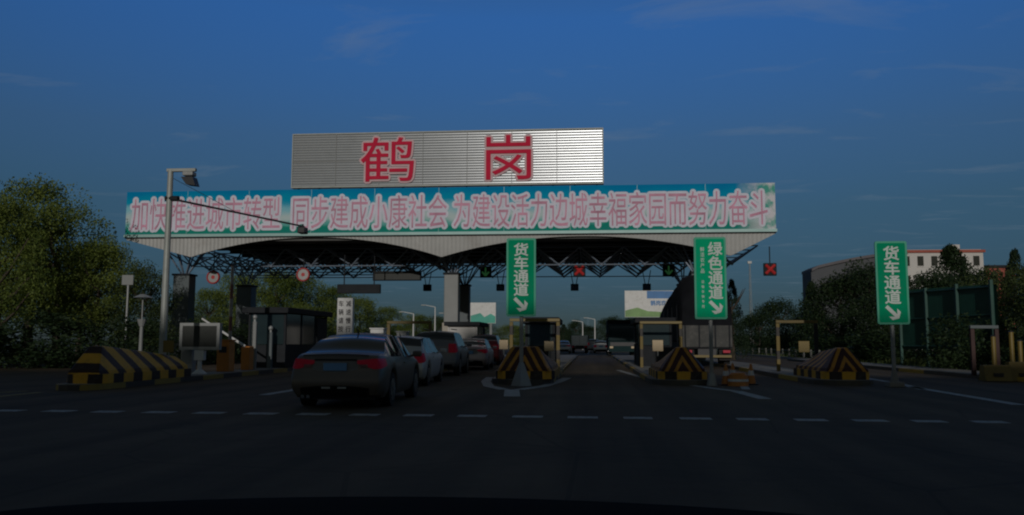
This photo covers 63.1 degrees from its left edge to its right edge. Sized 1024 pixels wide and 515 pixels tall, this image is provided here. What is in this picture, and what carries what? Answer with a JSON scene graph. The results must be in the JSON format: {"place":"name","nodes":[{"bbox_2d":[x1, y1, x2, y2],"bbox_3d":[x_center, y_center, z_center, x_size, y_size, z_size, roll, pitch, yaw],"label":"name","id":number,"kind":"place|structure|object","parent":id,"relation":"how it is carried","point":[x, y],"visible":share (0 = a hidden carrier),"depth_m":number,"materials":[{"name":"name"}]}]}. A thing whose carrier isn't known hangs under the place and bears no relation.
{"place":"outdoors","nodes":[
{"label":"outdoors","id":0,"kind":"place"},
{"bbox_2d":[6,341,939,365],"bbox_3d":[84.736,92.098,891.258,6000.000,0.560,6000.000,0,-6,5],"label":"ground","id":1,"kind":"structure","parent":0,"point":[158,348],"depth_m":201.46,"materials":[{"name":"green plant"}]},
{"bbox_2d":[0,320,38,367],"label":"bush","id":2,"kind":"object","parent":1,"relation":"on","point":[2,349],"visible":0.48,"depth_m":37.03,"materials":[{"name":"green plant"}]},
{"bbox_2d":[0,190,58,365],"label":"broadleaf tree","id":3,"kind":"object","parent":1,"relation":"on","point":[13,311],"visible":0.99,"depth_m":40.42,"materials":[{"name":"green plant"}]},
{"bbox_2d":[0,306,115,368],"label":"bush","id":4,"kind":"object","parent":1,"relation":"on","point":[66,356],"visible":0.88,"depth_m":37.40,"materials":[{"name":"green plant"}]},
{"bbox_2d":[0,172,117,360],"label":"broadleaf tree","id":5,"kind":"object","parent":1,"relation":"on","point":[40,195],"visible":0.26,"depth_m":46.98,"materials":[{"name":"green plant"}]},
{"bbox_2d":[1,198,120,358],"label":"broadleaf tree","id":6,"kind":"object","parent":1,"relation":"on","point":[51,225],"visible":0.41,"depth_m":44.17,"materials":[{"name":"green plant"}]},
{"bbox_2d":[25,245,129,350],"bbox_3d":[-28.698,2.854,54.661,7.506,7.965,6.833,-4,-7,36],"label":"broadleaf tree","id":7,"kind":"object","parent":1,"relation":"on","point":[76,302],"visible":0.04,"depth_m":54.56,"materials":[{"name":"green plant"}]},
{"bbox_2d":[40,235,144,345],"bbox_3d":[-22.277,2.286,44.546,5.460,7.108,5.280,-3,-6,25],"label":"broadleaf tree","id":8,"kind":"object","parent":1,"relation":"on","point":[114,253],"visible":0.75,"depth_m":44.25,"materials":[{"name":"green plant"}]},
{"bbox_2d":[74,312,179,355],"bbox_3d":[-17.619,3.979,38.683,4.422,2.868,4.496,-5,-8,42],"label":"bush","id":9,"kind":"object","parent":1,"relation":"on","point":[148,331],"visible":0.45,"depth_m":38.32,"materials":[{"name":"green plant"}]},
{"bbox_2d":[93,259,183,351],"bbox_3d":[-20.335,2.932,45.115,4.100,5.853,4.504,-1,-6,15],"label":"broadleaf tree","id":10,"kind":"object","parent":1,"relation":"on","point":[147,304],"visible":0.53,"depth_m":44.65,"materials":[{"name":"green plant"}]},
{"bbox_2d":[145,305,207,348],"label":"broadleaf tree","id":11,"kind":"object","parent":1,"relation":"on","point":[169,317],"visible":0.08,"depth_m":82.68,"materials":[{"name":"green plant"}]},
{"bbox_2d":[169,316,240,364],"bbox_3d":[-16.411,4.590,44.677,3.685,2.868,3.747,2,-6,-20],"label":"bush","id":12,"kind":"object","parent":1,"relation":"on","point":[211,357],"visible":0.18,"depth_m":44.23,"materials":[{"name":"green plant"}]},
{"bbox_2d":[194,287,235,339],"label":"broadleaf tree","id":13,"kind":"object","parent":1,"relation":"on","point":[210,294],"visible":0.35,"depth_m":93.01,"materials":[{"name":"green plant"}]},
{"bbox_2d":[224,318,264,362],"bbox_3d":[-14.980,4.952,48.206,3.930,2.868,3.997,1,-6,-7],"label":"bush","id":14,"kind":"object","parent":1,"relation":"on","point":[244,335],"visible":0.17,"depth_m":47.83,"materials":[{"name":"green plant"}]},
{"bbox_2d":[206,268,288,344],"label":"broadleaf tree","id":15,"kind":"object","parent":1,"relation":"on","point":[239,282],"visible":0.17,"depth_m":97.81,"materials":[{"name":"green plant"}]},
{"bbox_2d":[222,270,315,344],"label":"broadleaf tree","id":16,"kind":"object","parent":1,"relation":"on","point":[284,286],"visible":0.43,"depth_m":97.19,"materials":[{"name":"green plant"}]},
{"bbox_2d":[271,274,336,334],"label":"broadleaf tree","id":17,"kind":"object","parent":1,"relation":"on","point":[308,283],"visible":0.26,"depth_m":102.60,"materials":[{"name":"green plant"}]},
{"bbox_2d":[301,283,369,333],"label":"broadleaf tree","id":18,"kind":"object","parent":1,"relation":"on","point":[332,291],"visible":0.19,"depth_m":111.75,"materials":[{"name":"green plant"}]},
{"bbox_2d":[334,295,391,334],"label":"broadleaf tree","id":19,"kind":"object","parent":1,"relation":"on","point":[370,309],"visible":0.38,"depth_m":121.47,"materials":[{"name":"green plant"}]},
{"bbox_2d":[366,306,412,335],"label":"broadleaf tree","id":20,"kind":"object","parent":1,"relation":"on","point":[385,312],"visible":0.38,"depth_m":131.60,"materials":[{"name":"green plant"}]},
{"bbox_2d":[394,312,439,335],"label":"broadleaf tree","id":21,"kind":"object","parent":1,"relation":"on","point":[419,317],"visible":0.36,"depth_m":141.09,"materials":[{"name":"green plant"}]},
{"bbox_2d":[0,350,978,370],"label":"grass","id":22,"kind":"structure","parent":1,"relation":"on","point":[911,362],"depth_m":49.89,"materials":[{"name":"green plant"}]},
{"bbox_2d":[492,324,524,345],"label":"broadleaf tree","id":23,"kind":"object","parent":1,"relation":"on","point":[507,328],"visible":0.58,"depth_m":199.21,"materials":[{"name":"green plant"}]},
{"bbox_2d":[562,319,587,344],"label":"broadleaf tree","id":24,"kind":"object","parent":1,"relation":"on","point":[576,323],"visible":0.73,"depth_m":198.00,"materials":[{"name":"green plant"}]},
{"bbox_2d":[595,315,621,340],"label":"broadleaf tree","id":25,"kind":"object","parent":1,"relation":"on","point":[602,330],"visible":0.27,"depth_m":182.00,"materials":[{"name":"green plant"}]},
{"bbox_2d":[625,291,672,316],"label":"billboard","id":26,"kind":"object","parent":1,"relation":"on","point":[644,303],"visible":0.58,"depth_m":138.25,"materials":[{"name":"white paint"}]},
{"bbox_2d":[713,279,751,359],"bbox_3d":[16.226,4.696,61.783,3.202,6.379,3.498,-3,-7,32],"label":"conifer tree","id":27,"kind":"object","parent":1,"relation":"on","point":[734,301],"visible":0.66,"depth_m":61.34,"materials":[{"name":"green plant"}]},
{"bbox_2d":[734,311,796,354],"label":"broadleaf tree","id":28,"kind":"object","parent":1,"relation":"on","point":[753,321],"visible":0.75,"depth_m":81.95,"materials":[{"name":"green plant"}]},
{"bbox_2d":[736,295,806,352],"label":"broadleaf tree","id":29,"kind":"object","parent":1,"relation":"on","point":[776,308],"visible":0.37,"depth_m":86.72,"materials":[{"name":"green plant"}]},
{"bbox_2d":[788,281,838,354],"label":"broadleaf tree","id":30,"kind":"object","parent":1,"relation":"on","point":[811,283],"visible":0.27,"depth_m":72.58,"materials":[{"name":"green plant"}]},
{"bbox_2d":[782,333,858,357],"bbox_3d":[24.188,6.824,63.367,6.245,2.347,6.141,-5,-8,42],"label":"bush","id":31,"kind":"object","parent":1,"relation":"on","point":[823,344],"visible":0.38,"depth_m":62.94,"materials":[{"name":"green plant"}]},
{"bbox_2d":[790,267,875,348],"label":"broadleaf tree","id":32,"kind":"object","parent":1,"relation":"on","point":[828,294],"visible":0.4,"depth_m":69.93,"materials":[{"name":"green plant"}]},
{"bbox_2d":[829,256,914,356],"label":"broadleaf tree","id":33,"kind":"object","parent":1,"relation":"on","point":[864,277],"visible":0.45,"depth_m":67.18,"materials":[{"name":"green plant"}]},
{"bbox_2d":[825,329,931,362],"bbox_3d":[23.733,5.763,53.419,6.245,2.477,6.141,-5,-8,44],"label":"bush","id":34,"kind":"object","parent":1,"relation":"on","point":[873,353],"visible":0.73,"depth_m":52.71,"materials":[{"name":"green plant"}]},
{"bbox_2d":[838,287,920,359],"bbox_3d":[25.651,4.768,57.600,6.060,5.837,7.742,-4,-7,34],"label":"broadleaf tree","id":35,"kind":"object","parent":1,"relation":"on","point":[871,300],"visible":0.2,"depth_m":57.58,"materials":[{"name":"green plant"}]},
{"bbox_2d":[881,266,966,357],"bbox_3d":[32.706,4.576,64.769,6.733,8.121,8.602,2,-6,-18],"label":"broadleaf tree","id":36,"kind":"object","parent":1,"relation":"on","point":[929,282],"visible":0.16,"depth_m":64.68,"materials":[{"name":"green plant"}]},
{"bbox_2d":[919,243,977,353],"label":"broadleaf tree","id":37,"kind":"object","parent":1,"relation":"on","point":[951,258],"visible":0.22,"depth_m":71.71,"materials":[{"name":"green plant"}]},
{"bbox_2d":[899,280,999,366],"bbox_3d":[20.773,3.351,40.098,0.306,4.050,8.594,0,-6,0],"label":"road sign board","id":38,"kind":"object","parent":1,"relation":"on","point":[926,305],"visible":0.64,"depth_m":39.89,"materials":[{"name":"green metal"}]},
{"bbox_2d":[920,311,1017,369],"bbox_3d":[19.497,3.807,36.281,3.684,2.998,3.747,1,-6,-5],"label":"bush","id":39,"kind":"object","parent":1,"relation":"on","point":[944,359],"visible":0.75,"depth_m":35.78,"materials":[{"name":"green plant"}]},
{"bbox_2d":[945,306,1023,364],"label":"bush","id":40,"kind":"object","parent":1,"relation":"on","point":[1002,324],"visible":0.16,"depth_m":38.86,"materials":[{"name":"green plant"}]},
{"bbox_2d":[955,263,1017,321],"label":"broadleaf tree","id":41,"kind":"object","parent":1,"relation":"on","point":[973,275],"visible":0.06,"depth_m":67.64,"materials":[{"name":"green plant"}]},
{"bbox_2d":[957,261,1023,359],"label":"broadleaf tree","id":42,"kind":"object","parent":1,"relation":"on","point":[1005,294],"visible":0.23,"depth_m":49.09,"materials":[{"name":"green plant"}]},
{"bbox_2d":[989,248,1023,347],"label":"conifer tree","id":43,"kind":"object","parent":1,"relation":"on","point":[1014,257],"visible":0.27,"depth_m":59.07,"materials":[{"name":"green plant"}]},
{"bbox_2d":[999,281,1023,345],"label":"broadleaf tree","id":44,"kind":"object","parent":1,"relation":"on","point":[1009,304],"visible":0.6,"depth_m":42.69,"materials":[{"name":"green plant"}]},
{"bbox_2d":[1005,282,1023,357],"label":"broadleaf tree","id":45,"kind":"object","parent":1,"relation":"on","point":[1021,306],"visible":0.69,"depth_m":35.26,"materials":[{"name":"green plant"}]},
{"bbox_2d":[0,345,1023,514],"bbox_3d":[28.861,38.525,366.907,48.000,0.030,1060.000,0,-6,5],"label":"road","id":46,"kind":"structure","parent":0,"point":[782,460],"depth_m":10.33,"materials":[{"name":"grey asphalt"}]},
{"bbox_2d":[122,275,133,347],"bbox_3d":[-19.423,3.154,41.954,0.600,4.550,0.135,0,-6,5],"label":"notice sign","id":47,"kind":"object","parent":46,"relation":"on","point":[127,280],"visible":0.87,"depth_m":42.08,"materials":[{"name":"grey metal"}]},
{"bbox_2d":[133,294,152,350],"bbox_3d":[-15.561,3.139,34.983,0.799,3.200,0.840,0,-6,5],"label":"garden lamp","id":48,"kind":"object","parent":46,"relation":"on","point":[141,322],"visible":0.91,"depth_m":34.92,"materials":[{"name":"grey metal"}]},
{"bbox_2d":[56,367,292,390],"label":"toll island","id":49,"kind":"structure","parent":46,"relation":"on","point":[83,387],"depth_m":24.77,"materials":[{"name":"paint"}]},
{"bbox_2d":[67,346,190,383],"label":"crash block","id":50,"kind":"structure","parent":49,"relation":"on","point":[99,364],"depth_m":22.43,"materials":[{"name":"paint"}]},
{"bbox_2d":[181,350,195,372],"bbox_3d":[-11.093,3.458,28.559,0.420,1.000,0.320,0,-6,5],"label":"meter box","id":51,"kind":"object","parent":49,"relation":"on","point":[187,357],"visible":0.16,"depth_m":28.41,"materials":[{"name":"grey metal"}]},
{"bbox_2d":[179,323,221,373],"bbox_3d":[-10.491,3.057,28.048,1.400,1.700,0.520,0,-6,5],"label":"display board","id":52,"kind":"object","parent":49,"relation":"on","point":[199,339],"visible":0.98,"depth_m":28.00,"materials":[{"name":"grey metal"}]},
{"bbox_2d":[216,340,235,371],"bbox_3d":[-10.344,3.542,30.105,0.520,1.150,0.560,0,-6,5],"label":"control cabinet","id":53,"kind":"object","parent":49,"relation":"on","point":[225,358],"visible":0.83,"depth_m":29.86,"materials":[{"name":"orange metal"}]},
{"bbox_2d":[202,318,253,369],"bbox_3d":[-10.922,3.311,31.960,1.938,1.980,0.500,0,-6,5],"label":"toll barrier","id":54,"kind":"object","parent":49,"relation":"on","point":[247,353],"visible":0.98,"depth_m":31.69,"materials":[{"name":"orange paint"}]},
{"bbox_2d":[228,265,233,339],"bbox_3d":[-10.412,2.235,30.850,0.320,3.900,0.320,0,-6,5],"label":"striped pole","id":55,"kind":"object","parent":49,"relation":"on","point":[231,304],"visible":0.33,"depth_m":30.87,"materials":[{"name":"metal"}]},
{"bbox_2d":[159,168,307,354],"bbox_3d":[-8.694,0.420,25.823,4.710,6.510,0.480,0,-6,5],"label":"camera mast","id":56,"kind":"object","parent":49,"relation":"on","point":[189,178],"visible":0.77,"depth_m":26.03,"materials":[{"name":"metal"}]},
{"bbox_2d":[251,315,257,368],"bbox_3d":[-10.066,3.296,32.526,0.200,2.130,0.200,0,-6,5],"label":"guide post","id":57,"kind":"object","parent":49,"relation":"on","point":[254,332],"visible":0.9,"depth_m":32.48,"materials":[{"name":"grey metal"}]},
{"bbox_2d":[267,326,272,367],"bbox_3d":[-9.836,3.635,33.884,0.200,1.730,0.200,0,-6,5],"label":"guide post","id":58,"kind":"object","parent":49,"relation":"on","point":[270,349],"visible":0.94,"depth_m":33.81,"materials":[{"name":"metal"}]},
{"bbox_2d":[242,307,332,367],"bbox_3d":[-9.882,3.581,37.124,1.960,2.490,6.000,0,-6,5],"label":"toll booth","id":59,"kind":"object","parent":49,"relation":"on","point":[297,332],"visible":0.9,"depth_m":34.59,"materials":[{"name":"metal"}]},
{"bbox_2d":[250,314,283,343],"bbox_3d":[-10.131,2.960,34.520,1.400,1.260,0.030,0,-6,5],"label":"window","id":60,"kind":"structure","parent":59,"relation":"in","point":[264,321],"depth_m":34.50,"materials":[{"name":"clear glass"}]},
{"bbox_2d":[286,314,314,343],"bbox_3d":[-9.199,3.148,36.346,0.030,1.260,3.660,0,-6,5],"label":"window","id":61,"kind":"structure","parent":59,"relation":"in","point":[293,321],"depth_m":36.11,"materials":[{"name":"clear glass"}]},
{"bbox_2d":[316,318,326,342],"bbox_3d":[-8.896,3.895,38.901,0.025,2.070,1.392,0,-6,5],"label":"door","id":62,"kind":"structure","parent":59,"relation":"in","point":[321,334],"depth_m":38.88,"materials":[{"name":"metal"}]},
{"bbox_2d":[291,329,421,405],"bbox_3d":[-3.145,2.268,17.657,2.200,1.524,4.675,0,-6,3],"label":"saloon car","id":63,"kind":"object","parent":46,"relation":"on","point":[384,368],"visible":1,"depth_m":15.54,"materials":[{"name":"grey paint"}]},
{"bbox_2d":[395,333,445,385],"bbox_3d":[-3.134,3.051,25.255,2.100,1.498,4.463,0,-6,3],"label":"hatchback car","id":64,"kind":"object","parent":46,"relation":"on","point":[430,362],"visible":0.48,"depth_m":23.79,"materials":[{"name":"silver paint"}]},
{"bbox_2d":[416,329,471,374],"bbox_3d":[-2.761,3.686,32.702,2.220,1.738,4.613,0,-6,3],"label":"offroad car","id":65,"kind":"object","parent":46,"relation":"on","point":[456,357],"visible":0.55,"depth_m":30.92,"materials":[{"name":"grey paint"}]},
{"bbox_2d":[463,338,496,368],"bbox_3d":[-1.834,4.465,39.268,2.120,1.517,4.575,0,-6,3],"label":"saloon car","id":66,"kind":"object","parent":46,"relation":"on","point":[481,352],"visible":0.56,"depth_m":37.31,"materials":[{"name":"paint"}]},
{"bbox_2d":[470,303,495,334],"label":"billboard","id":67,"kind":"object","parent":46,"relation":"on","point":[483,312],"visible":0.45,"depth_m":120.52,"materials":[{"name":"white paint"}]},
{"bbox_2d":[472,334,503,364],"bbox_3d":[-1.400,5.119,46.790,2.140,1.735,4.463,0,-6,3],"label":"hatchback car","id":68,"kind":"object","parent":46,"relation":"on","point":[493,340],"visible":0.3,"depth_m":45.07,"materials":[{"name":"red paint"}]},
{"bbox_2d":[0,353,1023,422],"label":"road markings","id":69,"kind":"object","parent":46,"relation":"on","point":[486,382],"visible":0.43,"depth_m":14.60,"materials":[{"name":"white paint"}]},
{"bbox_2d":[506,238,535,385],"bbox_3d":[0.260,1.552,23.948,0.667,4.240,0.619,4,-7,-37],"label":"lane sign","id":70,"kind":"object","parent":46,"relation":"on","point":[521,279],"visible":1,"depth_m":23.99,"materials":[{"name":"green metal"}]},
{"bbox_2d":[492,355,577,384],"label":"toll island","id":71,"kind":"structure","parent":46,"relation":"on","point":[566,361],"depth_m":25.45,"materials":[{"name":"paint"}]},
{"bbox_2d":[496,346,559,378],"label":"crash block","id":72,"kind":"structure","parent":71,"relation":"on","point":[538,363],"depth_m":24.98,"materials":[{"name":"paint"}]},
{"bbox_2d":[509,318,559,365],"bbox_3d":[0.847,3.264,31.088,1.880,1.975,0.130,0,-6,5],"label":"guard frame","id":73,"kind":"object","parent":71,"relation":"on","point":[557,335],"visible":0.68,"depth_m":31.07,"materials":[{"name":"paint"}]},
{"bbox_2d":[523,317,562,361],"bbox_3d":[1.292,3.629,35.249,1.560,2.090,4.200,0,-6,5],"label":"toll booth","id":74,"kind":"object","parent":71,"relation":"on","point":[538,333],"visible":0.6,"depth_m":33.52,"materials":[{"name":"metal"}]},
{"bbox_2d":[528,324,551,344],"bbox_3d":[1.127,3.099,33.537,1.000,0.860,0.030,0,-6,5],"label":"window","id":75,"kind":"structure","parent":74,"relation":"in","point":[537,333],"depth_m":33.53,"materials":[{"name":"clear glass"}]},
{"bbox_2d":[571,335,588,352],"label":"box van","id":76,"kind":"object","parent":46,"relation":"on","point":[579,342],"visible":1,"depth_m":96.24,"materials":[{"name":"white paint"}]},
{"bbox_2d":[606,320,633,355],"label":"truck","id":77,"kind":"object","parent":46,"relation":"on","point":[619,335],"visible":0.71,"depth_m":74.72,"materials":[{"name":"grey metal"}]},
{"bbox_2d":[612,355,707,385],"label":"toll island","id":78,"kind":"structure","parent":46,"relation":"on","point":[627,361],"depth_m":28.33,"materials":[{"name":"yellow paint"}]},
{"bbox_2d":[630,317,675,365],"bbox_3d":[6.826,4.117,40.631,1.860,2.240,4.800,0,-6,5],"label":"toll booth","id":79,"kind":"object","parent":78,"relation":"on","point":[651,332],"visible":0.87,"depth_m":38.57,"materials":[{"name":"metal"}]},
{"bbox_2d":[643,324,669,344],"bbox_3d":[6.632,3.556,38.621,1.300,1.010,0.030,0,-6,5],"label":"window","id":80,"kind":"structure","parent":79,"relation":"in","point":[651,332],"depth_m":38.61,"materials":[{"name":"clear glass"}]},
{"bbox_2d":[640,321,681,366],"bbox_3d":[6.539,3.811,36.550,1.830,2.025,0.130,0,-6,5],"label":"guard frame","id":81,"kind":"object","parent":78,"relation":"on","point":[657,322],"visible":0.85,"depth_m":36.55,"materials":[{"name":"paint"}]},
{"bbox_2d":[649,347,707,379],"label":"crash block","id":82,"kind":"structure","parent":78,"relation":"on","point":[680,363],"depth_m":24.88,"materials":[{"name":"paint"}]},
{"bbox_2d":[659,275,732,363],"bbox_3d":[10.647,3.912,50.264,3.000,4.915,16.240,0,-6,5],"label":"tarpaulin truck","id":83,"kind":"object","parent":46,"relation":"on","point":[679,305],"visible":0.53,"depth_m":42.36,"materials":[{"name":"fabric"}]},
{"bbox_2d":[693,237,726,385],"bbox_3d":[5.843,1.575,24.544,0.930,4.350,0.323,0,-6,5],"label":"lane sign","id":84,"kind":"object","parent":46,"relation":"on","point":[710,285],"visible":1,"depth_m":24.47,"materials":[{"name":"green metal"}]},
{"bbox_2d":[728,372,748,385],"bbox_3d":[6.582,3.544,24.255,0.591,0.380,0.600,0,-6,5],"label":"crash drum","id":85,"kind":"object","parent":46,"relation":"on","point":[737,379],"visible":0.98,"depth_m":24.04,"materials":[{"name":"orange paint"}]},
{"bbox_2d":[698,357,873,385],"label":"toll island","id":86,"kind":"structure","parent":46,"relation":"on","point":[783,373],"depth_m":30.08,"materials":[{"name":"yellow paint"}]},
{"bbox_2d":[124,183,776,359],"bbox_3d":[-3.741,1.759,58.877,40.420,10.540,16.520,0,-6,5],"label":"toll canopy","id":87,"kind":"object","parent":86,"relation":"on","point":[609,226],"visible":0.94,"depth_m":51.81,"materials":[{"name":"metal"}]},
{"bbox_2d":[206,251,219,283],"bbox_3d":[-20.026,0.656,55.942,0.929,2.264,0.193,0,-6,5],"label":"lane signal","id":88,"kind":"object","parent":87,"relation":"hanging from","point":[213,276],"visible":1,"depth_m":55.83,"materials":[{"name":"grey metal"}]},
{"bbox_2d":[296,250,309,281],"bbox_3d":[-13.853,0.543,55.367,0.929,2.114,0.193,0,-6,5],"label":"lane signal","id":89,"kind":"object","parent":87,"relation":"hanging from","point":[303,274],"visible":1,"depth_m":55.26,"materials":[{"name":"grey metal"}]},
{"bbox_2d":[337,248,380,293],"bbox_3d":[-9.954,0.874,54.360,2.850,2.950,0.315,0,-6,5],"label":"lane display","id":90,"kind":"object","parent":87,"relation":"hanging from","point":[344,288],"visible":1,"depth_m":54.13,"materials":[{"name":"metal"}]},
{"bbox_2d":[373,253,421,280],"bbox_3d":[-7.877,0.642,57.215,3.350,1.900,0.315,0,-6,5],"label":"lane display","id":91,"kind":"object","parent":87,"relation":"hanging from","point":[413,275],"visible":0.93,"depth_m":57.01,"materials":[{"name":"metal"}]},
{"bbox_2d":[291,128,603,189],"bbox_3d":[-4.141,-4.622,53.249,19.860,6.600,2.097,0,-6,5],"label":"rooftop sign","id":92,"kind":"object","parent":87,"relation":"on","point":[513,157],"visible":0.99,"depth_m":52.48,"materials":[{"name":"metal"}]},
{"bbox_2d":[763,247,776,275],"bbox_3d":[16.264,0.224,52.547,0.800,1.850,0.320,0,-6,5],"label":"lane signal","id":93,"kind":"object","parent":87,"relation":"hanging from","point":[769,269],"visible":1,"depth_m":52.43,"materials":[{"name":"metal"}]},
{"bbox_2d":[775,320,818,370],"bbox_3d":[11.059,3.423,32.323,1.580,1.975,0.130,0,-6,5],"label":"guard frame","id":94,"kind":"object","parent":86,"relation":"on","point":[816,346],"visible":0.81,"depth_m":32.31,"materials":[{"name":"paint"}]},
{"bbox_2d":[793,348,869,379],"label":"crash block","id":95,"kind":"structure","parent":86,"relation":"on","point":[839,364],"depth_m":25.35,"materials":[{"name":"paint"}]},
{"bbox_2d":[874,241,909,386],"bbox_3d":[11.049,1.633,24.247,0.900,4.210,0.420,0,-6,5],"label":"lane sign","id":96,"kind":"object","parent":46,"relation":"on","point":[892,285],"visible":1,"depth_m":24.17,"materials":[{"name":"green metal"}]},
{"bbox_2d":[787,359,1023,381],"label":"toll island","id":97,"kind":"structure","parent":46,"relation":"on","point":[939,371],"depth_m":35.07,"materials":[{"name":"yellow paint"}]},
{"bbox_2d":[969,325,1000,375],"bbox_3d":[16.351,3.211,28.812,0.930,1.725,0.130,0,-6,5],"label":"guard frame","id":98,"kind":"object","parent":97,"relation":"on","point":[972,346],"visible":0.84,"depth_m":28.80,"materials":[{"name":"red paint"}]},
{"bbox_2d":[979,365,1012,380],"bbox_3d":[16.046,3.830,27.668,0.840,0.520,0.560,0,-6,5],"label":"barrier block","id":99,"kind":"object","parent":97,"relation":"on","point":[995,373],"depth_m":27.49,"materials":[{"name":"yellow paint"}]},
{"bbox_2d":[1008,331,1014,361],"bbox_3d":[16.951,3.253,28.246,0.170,1.550,0.170,0,-6,5],"label":"bollard","id":100,"kind":"object","parent":97,"relation":"on","point":[1011,346],"visible":0.83,"depth_m":28.22,"materials":[{"name":"yellow metal"}]},
{"bbox_2d":[1005,362,1023,380],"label":"barrier block","id":101,"kind":"object","parent":97,"relation":"on","point":[1017,369],"depth_m":27.64,"materials":[{"name":"yellow paint"}]},
{"bbox_3d":[-2.596,6.101,48.695,1.800,0.155,46.800,0,-6,5],"label":"toll island","id":102,"kind":"object","parent":46,"relation":"on","visible":0},
{"bbox_2d":[337,298,353,334],"bbox_3d":[-5.245,2.514,26.191,0.620,2.480,0.340,0,-6,5],"label":"pillar sign","id":103,"kind":"object","parent":102,"relation":"on","point":[345,315],"visible":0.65,"depth_m":26.16,"materials":[{"name":"white metal"}]},
{"bbox_2d":[387,321,431,334],"bbox_3d":[-4.142,3.523,33.556,1.830,1.925,0.130,0,-6,5],"label":"guard frame","id":104,"kind":"object","parent":102,"relation":"on","point":[389,323],"visible":0.58,"depth_m":33.59,"materials":[{"name":"yellow paint"}]},
{"bbox_2d":[444,322,488,338],"bbox_3d":[-2.675,4.986,49.523,2.060,2.240,4.200,0,-6,5],"label":"toll booth","id":105,"kind":"object","parent":102,"relation":"on","point":[468,329],"visible":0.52,"depth_m":47.79,"materials":[{"name":"metal"}]},
{"bbox_2d":[0,0,1023,341],"label":"sky","id":106,"kind":"structure","parent":0,"point":[870,121],"materials":[{"name":"blue"}]},
{"bbox_2d":[802,252,907,347],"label":"warehouse","id":107,"kind":"structure","parent":0,"point":[815,273],"depth_m":116.66,"materials":[{"name":"grey metal"}]},
{"bbox_2d":[907,244,985,349],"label":"office building","id":108,"kind":"structure","parent":0,"point":[918,261],"depth_m":144.45,"materials":[{"name":"white concrete"}]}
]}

